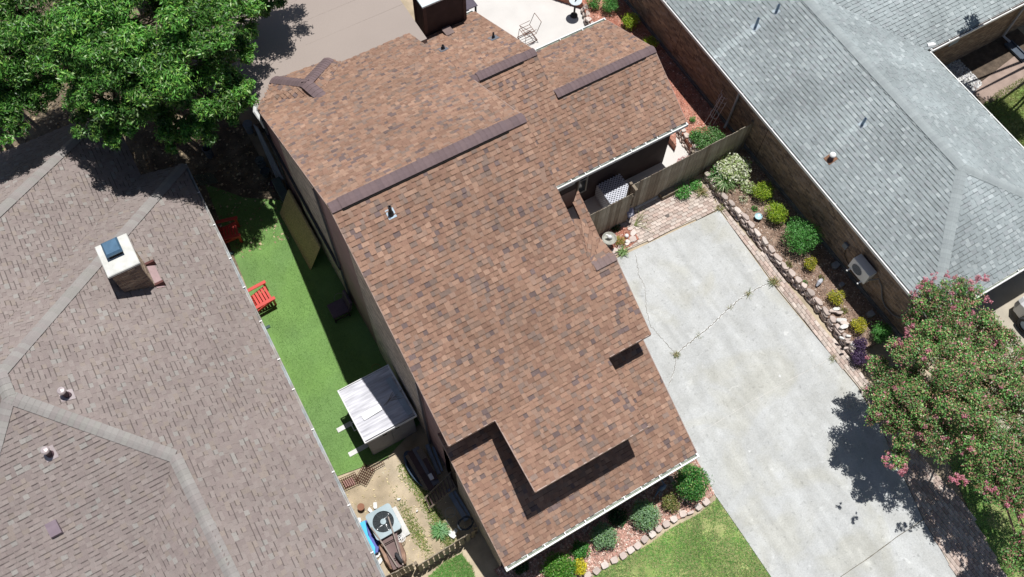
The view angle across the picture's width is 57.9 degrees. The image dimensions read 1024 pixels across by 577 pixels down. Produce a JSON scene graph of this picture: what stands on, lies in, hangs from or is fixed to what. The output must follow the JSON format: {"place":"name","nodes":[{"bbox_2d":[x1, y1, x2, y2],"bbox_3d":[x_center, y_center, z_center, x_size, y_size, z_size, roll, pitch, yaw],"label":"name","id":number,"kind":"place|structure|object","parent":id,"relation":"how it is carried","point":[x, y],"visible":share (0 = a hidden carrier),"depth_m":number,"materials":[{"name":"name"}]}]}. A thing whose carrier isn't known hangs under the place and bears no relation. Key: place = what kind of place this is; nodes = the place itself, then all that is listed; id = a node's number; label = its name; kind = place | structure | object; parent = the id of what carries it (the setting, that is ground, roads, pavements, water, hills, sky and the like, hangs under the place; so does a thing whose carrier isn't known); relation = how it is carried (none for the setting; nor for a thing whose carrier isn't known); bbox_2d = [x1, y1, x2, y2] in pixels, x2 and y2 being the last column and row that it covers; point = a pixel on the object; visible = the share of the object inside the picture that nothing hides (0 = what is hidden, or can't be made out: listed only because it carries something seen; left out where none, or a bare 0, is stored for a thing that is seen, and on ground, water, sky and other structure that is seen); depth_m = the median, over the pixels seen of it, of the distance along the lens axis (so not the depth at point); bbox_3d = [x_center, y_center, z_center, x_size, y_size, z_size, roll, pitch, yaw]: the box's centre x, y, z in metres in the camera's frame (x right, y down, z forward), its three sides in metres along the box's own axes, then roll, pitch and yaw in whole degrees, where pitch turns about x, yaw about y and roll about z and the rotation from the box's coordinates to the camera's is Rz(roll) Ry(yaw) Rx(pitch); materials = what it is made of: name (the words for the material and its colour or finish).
{"place":"outdoors","nodes":[
{"label":"outdoors","id":0,"kind":"place"},
{"bbox_2d":[0,0,280,275],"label":"shaded soil","id":1,"kind":"structure","parent":0,"point":[160,160],"depth_m":33.17,"materials":[{"name":"brown soil"}]},
{"bbox_2d":[0,0,71,149],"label":"shade tree","id":2,"kind":"object","parent":1,"relation":"on","point":[20,86],"visible":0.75,"depth_m":26.95,"materials":[{"name":"green plant"}]},
{"bbox_2d":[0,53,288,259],"bbox_3d":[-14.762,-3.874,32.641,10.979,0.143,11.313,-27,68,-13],"label":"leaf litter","id":3,"kind":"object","parent":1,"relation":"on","point":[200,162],"visible":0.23,"depth_m":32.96,"materials":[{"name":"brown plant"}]},
{"bbox_2d":[25,0,287,154],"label":"shade tree","id":4,"kind":"object","parent":1,"relation":"on","point":[139,60],"visible":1,"depth_m":25.97,"materials":[{"name":"green plant"}]},
{"bbox_2d":[202,144,213,158],"bbox_3d":[-10.788,-4.854,32.896,0.330,0.500,0.327,-27,68,-13],"label":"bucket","id":5,"kind":"object","parent":1,"relation":"on","point":[208,152],"visible":0.88,"depth_m":32.83,"materials":[{"name":"black plastic"}]},
{"bbox_2d":[242,120,253,133],"bbox_3d":[-9.493,-5.814,33.392,0.352,0.475,0.348,-27,68,-13],"label":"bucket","id":6,"kind":"object","parent":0,"point":[247,125],"visible":0.99,"depth_m":33.22,"materials":[{"name":"grey plastic"}]},
{"bbox_2d":[205,184,418,475],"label":"artificial lawn","id":7,"kind":"structure","parent":0,"point":[321,275],"depth_m":30.36,"materials":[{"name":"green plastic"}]},
{"bbox_2d":[214,216,242,243],"bbox_3d":[-9.681,-1.958,31.291,0.942,0.931,0.810,-14,65,-8],"label":"garden chair","id":8,"kind":"object","parent":7,"relation":"on","point":[229,236],"visible":0.66,"depth_m":31.36,"materials":[{"name":"red paint"}]},
{"bbox_2d":[247,280,276,312],"bbox_3d":[-8.305,0.296,30.237,0.942,0.931,0.810,-30,69,-14],"label":"garden chair","id":9,"kind":"object","parent":7,"relation":"on","point":[264,303],"visible":0.7,"depth_m":30.32,"materials":[{"name":"red paint"}]},
{"bbox_2d":[271,177,286,202],"bbox_3d":[-7.981,-3.328,32.215,0.300,0.500,1.050,-27,68,-13],"label":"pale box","id":10,"kind":"object","parent":7,"relation":"on","point":[280,188],"visible":0.73,"depth_m":32.03,"materials":[{"name":"grey"}]},
{"bbox_2d":[280,190,320,269],"bbox_3d":[-7.163,-1.984,31.252,0.611,1.105,2.546,-27,68,-13],"label":"strand board sheet","id":11,"kind":"object","parent":7,"relation":"on","point":[300,230],"visible":1,"depth_m":31.20,"materials":[{"name":"brown wood"}]},
{"bbox_2d":[327,290,351,322],"bbox_3d":[-5.591,0.598,30.161,0.734,0.895,0.570,-27,68,-13],"label":"patio chair","id":12,"kind":"object","parent":7,"relation":"on","point":[340,307],"visible":1,"depth_m":30.13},
{"bbox_2d":[348,444,368,456],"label":"stepping slab","id":13,"kind":"structure","parent":7,"relation":"on","point":[357,449],"depth_m":28.54,"materials":[{"name":"grey concrete"}]},
{"bbox_2d":[337,364,416,454],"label":"garden shed","id":14,"kind":"structure","parent":7,"relation":"on","point":[392,422],"depth_m":27.48,"materials":[{"name":"plastic"}]},
{"bbox_2d":[361,405,381,420],"bbox_3d":[-4.131,3.650,27.264,0.616,0.025,0.190,-31,69,-15],"label":"white board","id":15,"kind":"object","parent":14,"relation":"on","point":[372,412],"visible":1,"depth_m":27.25,"materials":[{"name":"white wood"}]},
{"bbox_2d":[368,429,394,454],"bbox_3d":[-3.919,4.607,27.838,0.720,1.560,0.032,-27,68,-13],"label":"door","id":16,"kind":"structure","parent":14,"relation":"in","point":[386,440],"depth_m":27.90,"materials":[{"name":"plastic"}]},
{"bbox_2d":[386,377,412,414],"bbox_3d":[-3.348,3.188,27.501,0.180,0.030,1.327,-30,69,-14],"label":"grey plank","id":17,"kind":"object","parent":14,"relation":"on","point":[398,394],"visible":1,"depth_m":27.49,"materials":[{"name":"grey wood"}]},
{"bbox_2d":[390,417,415,442],"bbox_3d":[-3.279,4.276,28.007,0.720,1.560,0.032,-27,68,-13],"label":"door","id":18,"kind":"structure","parent":14,"relation":"in","point":[406,429],"depth_m":28.07,"materials":[{"name":"plastic"}]},
{"bbox_2d":[428,552,474,576],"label":"side grass","id":19,"kind":"structure","parent":0,"point":[460,565],"depth_m":27.06,"materials":[{"name":"green plant"}]},
{"bbox_2d":[466,0,477,11],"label":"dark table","id":20,"kind":"object","parent":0,"point":[470,4],"visible":0.28,"depth_m":35.44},
{"bbox_2d":[467,0,689,220],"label":"patio","id":21,"kind":"structure","parent":0,"point":[557,21],"depth_m":36.00,"materials":[{"name":"concrete"}]},
{"bbox_2d":[517,13,540,44],"bbox_3d":[0.655,-9.851,35.234,0.753,0.968,0.523,-27,68,-13],"label":"folding chair frame","id":22,"kind":"object","parent":21,"relation":"on","point":[528,30],"visible":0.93,"depth_m":35.25,"materials":[{"name":"beige metal"}]},
{"bbox_2d":[569,0,581,18],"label":"pedestal birdbath","id":23,"kind":"object","parent":21,"relation":"on","point":[574,14],"visible":1,"depth_m":35.46,"materials":[{"name":"white stone"}]},
{"bbox_2d":[580,4,593,24],"bbox_3d":[3.166,-10.213,35.788,0.493,0.349,2.030,-29,68,-14],"label":"patio stone edge","id":24,"kind":"object","parent":21,"relation":"on","point":[587,19],"visible":0.48,"depth_m":35.88,"materials":[{"name":"beige stone"}]},
{"bbox_2d":[595,174,628,207],"bbox_3d":[3.549,-3.261,32.220,0.967,0.827,0.907,-27,68,-13],"label":"lattice box","id":25,"kind":"object","parent":21,"relation":"on","point":[610,191],"visible":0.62,"depth_m":31.90,"materials":[{"name":"plastic"}]},
{"bbox_2d":[237,0,1023,576],"bbox_3d":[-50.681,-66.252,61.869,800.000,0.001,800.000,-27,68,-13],"label":"ground","id":26,"kind":"structure","parent":0,"point":[477,554],"depth_m":28.09,"materials":[{"name":"beige soil"}]},
{"bbox_2d":[0,115,385,576],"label":"taupe roof house","id":27,"kind":"structure","parent":26,"relation":"on","point":[155,421],"depth_m":24.80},
{"bbox_2d":[252,123,284,179],"bbox_3d":[-8.604,-4.833,32.836,0.465,0.660,2.736,-23,67,-11],"label":"pipe bundle","id":28,"kind":"object","parent":26,"relation":"on","point":[258,130],"visible":0.92,"depth_m":32.65,"materials":[{"name":"grey plastic"}]},
{"bbox_2d":[343,478,354,487],"bbox_3d":[-4.953,5.899,28.116,0.352,0.030,0.236,-20,66,-10],"label":"pink tile","id":29,"kind":"object","parent":26,"relation":"on","point":[349,483],"visible":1,"depth_m":28.09,"materials":[{"name":"pink tile"}]},
{"bbox_2d":[339,472,359,489],"bbox_3d":[-4.922,5.829,28.048,0.538,0.033,0.430,-27,68,-13],"label":"garden trellis","id":30,"kind":"object","parent":29,"relation":"on","point":[349,480],"visible":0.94,"depth_m":28.05,"materials":[{"name":"brown wood"}]},
{"bbox_2d":[355,464,374,484],"bbox_3d":[-4.469,5.646,28.121,0.394,0.033,0.550,24,66,10],"label":"garden trellis","id":31,"kind":"object","parent":30,"relation":"on","point":[364,474],"visible":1,"depth_m":28.11,"materials":[{"name":"brown wood"}]},
{"bbox_2d":[360,520,379,553],"bbox_3d":[-4.160,7.341,27.214,0.351,0.400,1.060,-27,68,-13],"label":"blue pool shell","id":32,"kind":"object","parent":26,"relation":"on","point":[372,540],"visible":0.78,"depth_m":27.11,"materials":[{"name":"plastic"}]},
{"bbox_2d":[371,516,406,569],"bbox_3d":[-3.499,7.396,26.738,0.732,0.671,1.372,-27,68,-13],"label":"wheelbarrow","id":33,"kind":"object","parent":26,"relation":"on","point":[392,550],"visible":0.98,"depth_m":26.74,"materials":[{"name":"metal"}]},
{"bbox_2d":[386,563,414,576],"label":"picket gate","id":34,"kind":"structure","parent":26,"relation":"on","point":[400,572],"depth_m":26.38,"materials":[{"name":"brown wood"}]},
{"bbox_2d":[392,506,409,539],"bbox_3d":[-3.663,7.125,27.530,0.950,0.070,0.940,-27,68,-13],"label":"equipment pad","id":35,"kind":"object","parent":26,"relation":"on","point":[405,531],"visible":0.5,"depth_m":27.54,"materials":[{"name":"concrete"}]},
{"bbox_2d":[366,503,401,541],"bbox_3d":[-3.741,6.919,27.186,0.800,0.748,0.850,-27,68,-13],"label":"air condenser","id":36,"kind":"object","parent":35,"relation":"on","point":[378,521],"visible":1,"depth_m":26.89,"materials":[{"name":"metal"}]},
{"bbox_2d":[345,458,467,572],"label":"straw litter","id":37,"kind":"object","parent":26,"relation":"on","point":[401,503],"visible":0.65,"depth_m":27.88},
{"bbox_2d":[403,451,430,490],"bbox_3d":[-2.800,5.568,28.174,0.612,0.240,1.493,-27,68,-13],"label":"blue tub","id":38,"kind":"object","parent":26,"relation":"on","point":[411,471],"visible":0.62,"depth_m":28.18,"materials":[{"name":"blue plastic"}]},
{"bbox_2d":[405,446,438,490],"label":"old boards","id":39,"kind":"object","parent":38,"relation":"on","point":[419,463],"visible":1,"depth_m":27.96,"materials":[{"name":"brown wood"}]},
{"bbox_2d":[392,464,456,558],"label":"yard weeds","id":40,"kind":"object","parent":26,"relation":"on","point":[435,518],"visible":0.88,"depth_m":27.75,"materials":[{"name":"green plant"}]},
{"bbox_2d":[428,521,450,541],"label":"fence weed","id":41,"kind":"object","parent":26,"relation":"on","point":[440,530],"visible":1,"depth_m":27.41,"materials":[{"name":"green plant"}]},
{"bbox_2d":[413,524,477,571],"bbox_3d":[-1.881,7.519,26.810,2.060,1.092,0.164,-29,68,-14],"label":"picket fence","id":42,"kind":"object","parent":26,"relation":"on","point":[457,543],"visible":1,"depth_m":26.72,"materials":[{"name":"brown wood"}]},
{"bbox_2d":[191,0,699,571],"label":"brown roof house","id":43,"kind":"structure","parent":26,"relation":"on","point":[445,164],"depth_m":24.90,"materials":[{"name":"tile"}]},
{"bbox_2d":[424,471,455,508],"bbox_3d":[-2.142,5.990,27.474,1.079,0.643,0.544,-27,68,-13],"label":"slatted rack","id":44,"kind":"object","parent":43,"relation":"attached to","point":[436,486],"visible":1,"depth_m":27.45,"materials":[{"name":"brown wood"}]},
{"bbox_2d":[425,443,469,521],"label":"gutter lengths","id":45,"kind":"object","parent":26,"relation":"on","point":[454,500],"visible":0.92,"depth_m":27.91,"materials":[{"name":"grey metal"}]},
{"bbox_2d":[494,459,713,576],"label":"front bed","id":46,"kind":"object","parent":26,"relation":"on","point":[603,548],"visible":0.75,"depth_m":27.55,"materials":[{"name":"brown stone"}]},
{"bbox_2d":[512,560,529,574],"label":"shade plant","id":47,"kind":"object","parent":46,"relation":"on","point":[522,567],"visible":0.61,"depth_m":27.00,"materials":[{"name":"green plant"}]},
{"bbox_2d":[540,551,578,576],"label":"front shrub","id":48,"kind":"object","parent":46,"relation":"on","point":[562,563],"visible":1,"depth_m":26.65,"materials":[{"name":"green plant"}]},
{"bbox_2d":[569,539,590,560],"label":"front shrub","id":49,"kind":"object","parent":46,"relation":"on","point":[579,553],"visible":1,"depth_m":27.14,"materials":[{"name":"green plant"}]},
{"bbox_2d":[573,557,587,575],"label":"golden flower clump","id":50,"kind":"object","parent":46,"relation":"on","point":[582,564],"visible":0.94,"depth_m":26.89,"materials":[{"name":"yellow plant"}]},
{"bbox_2d":[589,521,619,552],"bbox_3d":[2.707,7.347,27.242,0.956,0.603,0.890,28,67,12],"label":"silver shrub","id":51,"kind":"object","parent":46,"relation":"on","point":[605,536],"visible":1,"depth_m":27.14,"materials":[{"name":"green plant"}]},
{"bbox_2d":[607,505,628,528],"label":"shade plant","id":52,"kind":"object","parent":46,"relation":"on","point":[617,518],"visible":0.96,"depth_m":27.62,"materials":[{"name":"green plant"}]},
{"bbox_2d":[628,498,661,532],"bbox_3d":[3.921,6.738,27.512,1.005,0.733,1.001,-27,68,-13],"label":"silver shrub","id":53,"kind":"object","parent":46,"relation":"on","point":[643,511],"visible":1,"depth_m":27.36,"materials":[{"name":"green plant"}]},
{"bbox_2d":[583,497,710,576],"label":"stone border","id":54,"kind":"object","parent":46,"relation":"on","point":[644,539],"visible":0.98,"depth_m":27.47,"materials":[{"name":"beige stone"}]},
{"bbox_2d":[661,491,680,513],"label":"front shrub","id":55,"kind":"object","parent":46,"relation":"on","point":[671,505],"visible":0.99,"depth_m":27.69,"materials":[{"name":"green plant"}]},
{"bbox_2d":[671,463,712,503],"bbox_3d":[5.343,5.743,27.691,1.218,1.363,1.314,-27,68,-13],"label":"front shrub","id":56,"kind":"object","parent":46,"relation":"on","point":[687,475],"visible":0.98,"depth_m":27.49,"materials":[{"name":"green plant"}]},
{"bbox_2d":[589,189,634,234],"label":"wooden gate","id":57,"kind":"structure","parent":26,"relation":"on","point":[609,217],"depth_m":31.03,"materials":[{"name":"brown wood"}]},
{"bbox_2d":[558,0,731,150],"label":"bark bed","id":58,"kind":"object","parent":26,"relation":"on","point":[690,99],"visible":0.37,"depth_m":34.41,"materials":[{"name":"brown wood"}]},
{"bbox_2d":[600,0,618,14],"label":"shrub","id":59,"kind":"object","parent":58,"relation":"on","point":[609,7],"visible":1,"depth_m":35.51,"materials":[{"name":"green plant"}]},
{"bbox_2d":[621,12,639,30],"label":"shrub","id":60,"kind":"object","parent":58,"relation":"on","point":[628,18],"visible":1,"depth_m":35.17,"materials":[{"name":"green plant"}]},
{"bbox_2d":[643,35,658,46],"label":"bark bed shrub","id":61,"kind":"object","parent":58,"relation":"on","point":[650,40],"visible":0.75,"depth_m":34.88,"materials":[{"name":"green plant"}]},
{"bbox_2d":[692,125,725,149],"bbox_3d":[7.060,-5.280,32.950,1.440,0.680,1.348,-27,68,-13],"label":"fence bush","id":62,"kind":"object","parent":58,"relation":"on","point":[714,136],"visible":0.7,"depth_m":32.83,"materials":[{"name":"green plant"}]},
{"bbox_2d":[599,183,717,255],"bbox_3d":[4.955,-2.344,32.230,5.119,0.048,1.419,-27,68,-13],"label":"paver landing","id":63,"kind":"object","parent":26,"relation":"on","point":[680,212],"visible":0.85,"depth_m":32.35,"materials":[{"name":"brick"}]},
{"bbox_2d":[602,232,616,248],"bbox_3d":[3.283,-1.611,31.427,0.500,0.799,0.500,-27,68,-13],"label":"statue birdbath","id":64,"kind":"object","parent":63,"relation":"on","point":[609,238],"visible":0.91,"depth_m":31.27,"materials":[{"name":"stone"}]},
{"bbox_2d":[601,227,638,250],"bbox_3d":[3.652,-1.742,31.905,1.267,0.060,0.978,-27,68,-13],"label":"corner bed","id":65,"kind":"object","parent":63,"relation":"on","point":[627,231],"visible":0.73,"depth_m":31.90,"materials":[{"name":"brown wood"}]},
{"bbox_2d":[611,227,636,253],"bbox_3d":[3.900,-1.546,31.781,0.519,0.124,1.301,32,68,14],"label":"corner border","id":66,"kind":"object","parent":63,"relation":"on","point":[633,232],"visible":0.91,"depth_m":31.78,"materials":[{"name":"stone"}]},
{"bbox_2d":[658,182,684,199],"bbox_3d":[5.624,-3.436,32.661,0.950,0.220,0.250,-27,68,-13],"label":"planter trough","id":67,"kind":"object","parent":63,"relation":"on","point":[666,193],"visible":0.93,"depth_m":32.55,"materials":[{"name":"brown wood"}]},
{"bbox_2d":[674,183,691,199],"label":"leafy weeds","id":68,"kind":"object","parent":63,"relation":"on","point":[683,194],"visible":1,"depth_m":32.49,"materials":[{"name":"green plant"}]},
{"bbox_2d":[689,178,702,190],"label":"leafy weeds","id":69,"kind":"object","parent":63,"relation":"on","point":[695,183],"visible":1,"depth_m":32.72,"materials":[{"name":"green plant"}]},
{"bbox_2d":[676,128,698,152],"bbox_3d":[6.373,-5.215,33.420,0.352,0.410,1.844,-22,67,-11],"label":"stacked stone edge","id":70,"kind":"object","parent":26,"relation":"on","point":[683,137],"visible":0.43,"depth_m":33.44,"materials":[{"name":"beige stone"}]},
{"bbox_2d":[626,119,753,208],"bbox_3d":[6.141,-4.248,32.141,5.140,1.878,0.163,-28,68,-13],"label":"wooden fence","id":71,"kind":"object","parent":26,"relation":"on","point":[693,164],"visible":0.85,"depth_m":31.98,"materials":[{"name":"brown wood"}]},
{"bbox_2d":[702,171,856,355],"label":"retaining wall","id":72,"kind":"structure","parent":26,"relation":"on","point":[776,259],"depth_m":31.31,"materials":[{"name":"stone"}]},
{"bbox_2d":[703,148,894,349],"bbox_3d":[9.612,-1.326,31.679,1.855,0.300,8.400,-27,68,-13],"label":"raised bed","id":73,"kind":"object","parent":26,"relation":"on","point":[792,255],"visible":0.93,"depth_m":31.36,"materials":[{"name":"brown wood"}]},
{"bbox_2d":[705,165,721,182],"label":"spider plant","id":74,"kind":"object","parent":73,"relation":"on","point":[714,173],"visible":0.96,"depth_m":32.54,"materials":[{"name":"green plant"}]},
{"bbox_2d":[710,171,737,193],"bbox_3d":[7.455,-3.729,32.382,1.120,0.376,1.077,11,65,4],"label":"spider plant","id":75,"kind":"object","parent":73,"relation":"on","point":[724,183],"visible":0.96,"depth_m":32.31,"materials":[{"name":"green plant"}]},
{"bbox_2d":[714,151,751,184],"bbox_3d":[7.817,-4.248,32.562,1.366,0.610,1.293,29,67,12],"label":"variegated hosta","id":76,"kind":"object","parent":73,"relation":"on","point":[732,167],"visible":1,"depth_m":32.42,"materials":[{"name":"white plant"}]},
{"bbox_2d":[740,181,756,194],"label":"pale ground plant","id":77,"kind":"object","parent":73,"relation":"on","point":[749,189],"visible":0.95,"depth_m":32.31,"materials":[{"name":"green plant"}]},
{"bbox_2d":[751,180,775,201],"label":"clipped shrub","id":78,"kind":"object","parent":73,"relation":"on","point":[762,192],"visible":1,"depth_m":31.99,"materials":[{"name":"green plant"}]},
{"bbox_2d":[764,201,788,226],"bbox_3d":[9.047,-2.550,31.690,0.924,0.699,0.828,11,65,4],"label":"clipped shrub","id":79,"kind":"object","parent":73,"relation":"on","point":[777,216],"visible":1,"depth_m":31.58,"materials":[{"name":"green plant"}]},
{"bbox_2d":[780,215,823,256],"bbox_3d":[9.698,-1.809,31.129,1.457,1.193,1.441,-27,68,-13],"label":"green bush","id":80,"kind":"object","parent":73,"relation":"on","point":[805,233],"visible":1,"depth_m":30.92,"materials":[{"name":"green plant"}]},
{"bbox_2d":[803,256,816,270],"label":"golden shrub","id":81,"kind":"object","parent":73,"relation":"on","point":[808,264],"visible":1,"depth_m":30.97,"materials":[{"name":"yellow plant"}]},
{"bbox_2d":[826,289,844,305],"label":"golden shrub","id":82,"kind":"object","parent":73,"relation":"on","point":[833,296],"visible":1,"depth_m":30.39,"materials":[{"name":"yellow plant"}]},
{"bbox_2d":[850,317,867,333],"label":"golden shrub","id":83,"kind":"object","parent":73,"relation":"on","point":[862,323],"visible":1,"depth_m":29.95,"materials":[{"name":"yellow plant"}]},
{"bbox_2d":[850,348,868,365],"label":"purple plant","id":84,"kind":"object","parent":73,"relation":"on","point":[858,356],"visible":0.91,"depth_m":29.72,"materials":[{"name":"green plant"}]},
{"bbox_2d":[851,337,868,350],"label":"purple plant","id":85,"kind":"object","parent":73,"relation":"on","point":[860,344],"visible":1,"depth_m":29.76,"materials":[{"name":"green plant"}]},
{"bbox_2d":[870,320,892,344],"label":"feathery shrub","id":86,"kind":"object","parent":73,"relation":"on","point":[880,333],"visible":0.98,"depth_m":29.74,"materials":[{"name":"green plant"}]},
{"bbox_2d":[624,0,1023,339],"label":"grey roof house","id":87,"kind":"structure","parent":26,"relation":"on","point":[885,143],"depth_m":30.45,"materials":[{"name":"grey"}]},
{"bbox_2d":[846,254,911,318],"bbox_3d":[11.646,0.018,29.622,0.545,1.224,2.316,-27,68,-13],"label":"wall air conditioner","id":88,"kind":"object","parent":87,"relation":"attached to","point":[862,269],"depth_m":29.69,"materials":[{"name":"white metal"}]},
{"bbox_2d":[861,270,1023,576],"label":"crape myrtle","id":89,"kind":"object","parent":26,"relation":"on","point":[963,374],"visible":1,"depth_m":25.77,"materials":[{"name":"green plant"}]},
{"bbox_2d":[948,29,1023,104],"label":"shaded bed","id":90,"kind":"object","parent":26,"relation":"on","point":[984,62],"visible":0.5,"depth_m":35.63,"materials":[{"name":"soil"}]},
{"bbox_2d":[946,59,981,93],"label":"white gravel","id":91,"kind":"structure","parent":90,"relation":"on","point":[963,75],"depth_m":35.19,"materials":[{"name":"white gravel"}]},
{"bbox_2d":[593,498,769,576],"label":"front lawn","id":92,"kind":"structure","parent":0,"point":[721,532],"depth_m":27.38,"materials":[{"name":"plant"}]},
{"bbox_2d":[617,210,955,576],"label":"driveway","id":93,"kind":"structure","parent":0,"point":[770,404],"depth_m":29.21,"materials":[{"name":"concrete"}]},
{"bbox_2d":[715,197,1007,576],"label":"paver path","id":94,"kind":"structure","parent":0,"point":[950,519],"depth_m":28.16,"materials":[{"name":"brick"}]},
{"bbox_2d":[909,271,1023,450],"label":"neighbour driveway","id":95,"kind":"structure","parent":0,"point":[1006,295],"depth_m":31.06,"materials":[{"name":"concrete"}]},
{"bbox_2d":[1013,297,1023,332],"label":"parked car","id":96,"kind":"object","parent":95,"relation":"on","point":[1018,309],"visible":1,"depth_m":30.47,"materials":[{"name":"white metal"}]},
{"bbox_2d":[939,418,1023,576],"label":"verge lawn","id":97,"kind":"structure","parent":0,"point":[993,506],"depth_m":28.03,"materials":[{"name":"plant"}]},
{"bbox_2d":[968,56,1023,102],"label":"neighbour path","id":98,"kind":"structure","parent":0,"point":[1010,72],"depth_m":35.13,"materials":[{"name":"concrete"}]},
{"bbox_2d":[1004,40,1023,61],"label":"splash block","id":99,"kind":"object","parent":98,"relation":"on","point":[1014,49],"depth_m":35.70,"materials":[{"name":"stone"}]},
{"bbox_2d":[983,78,1023,146],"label":"neighbour lawn","id":100,"kind":"structure","parent":0,"point":[1010,104],"depth_m":34.55,"materials":[{"name":"plant"}]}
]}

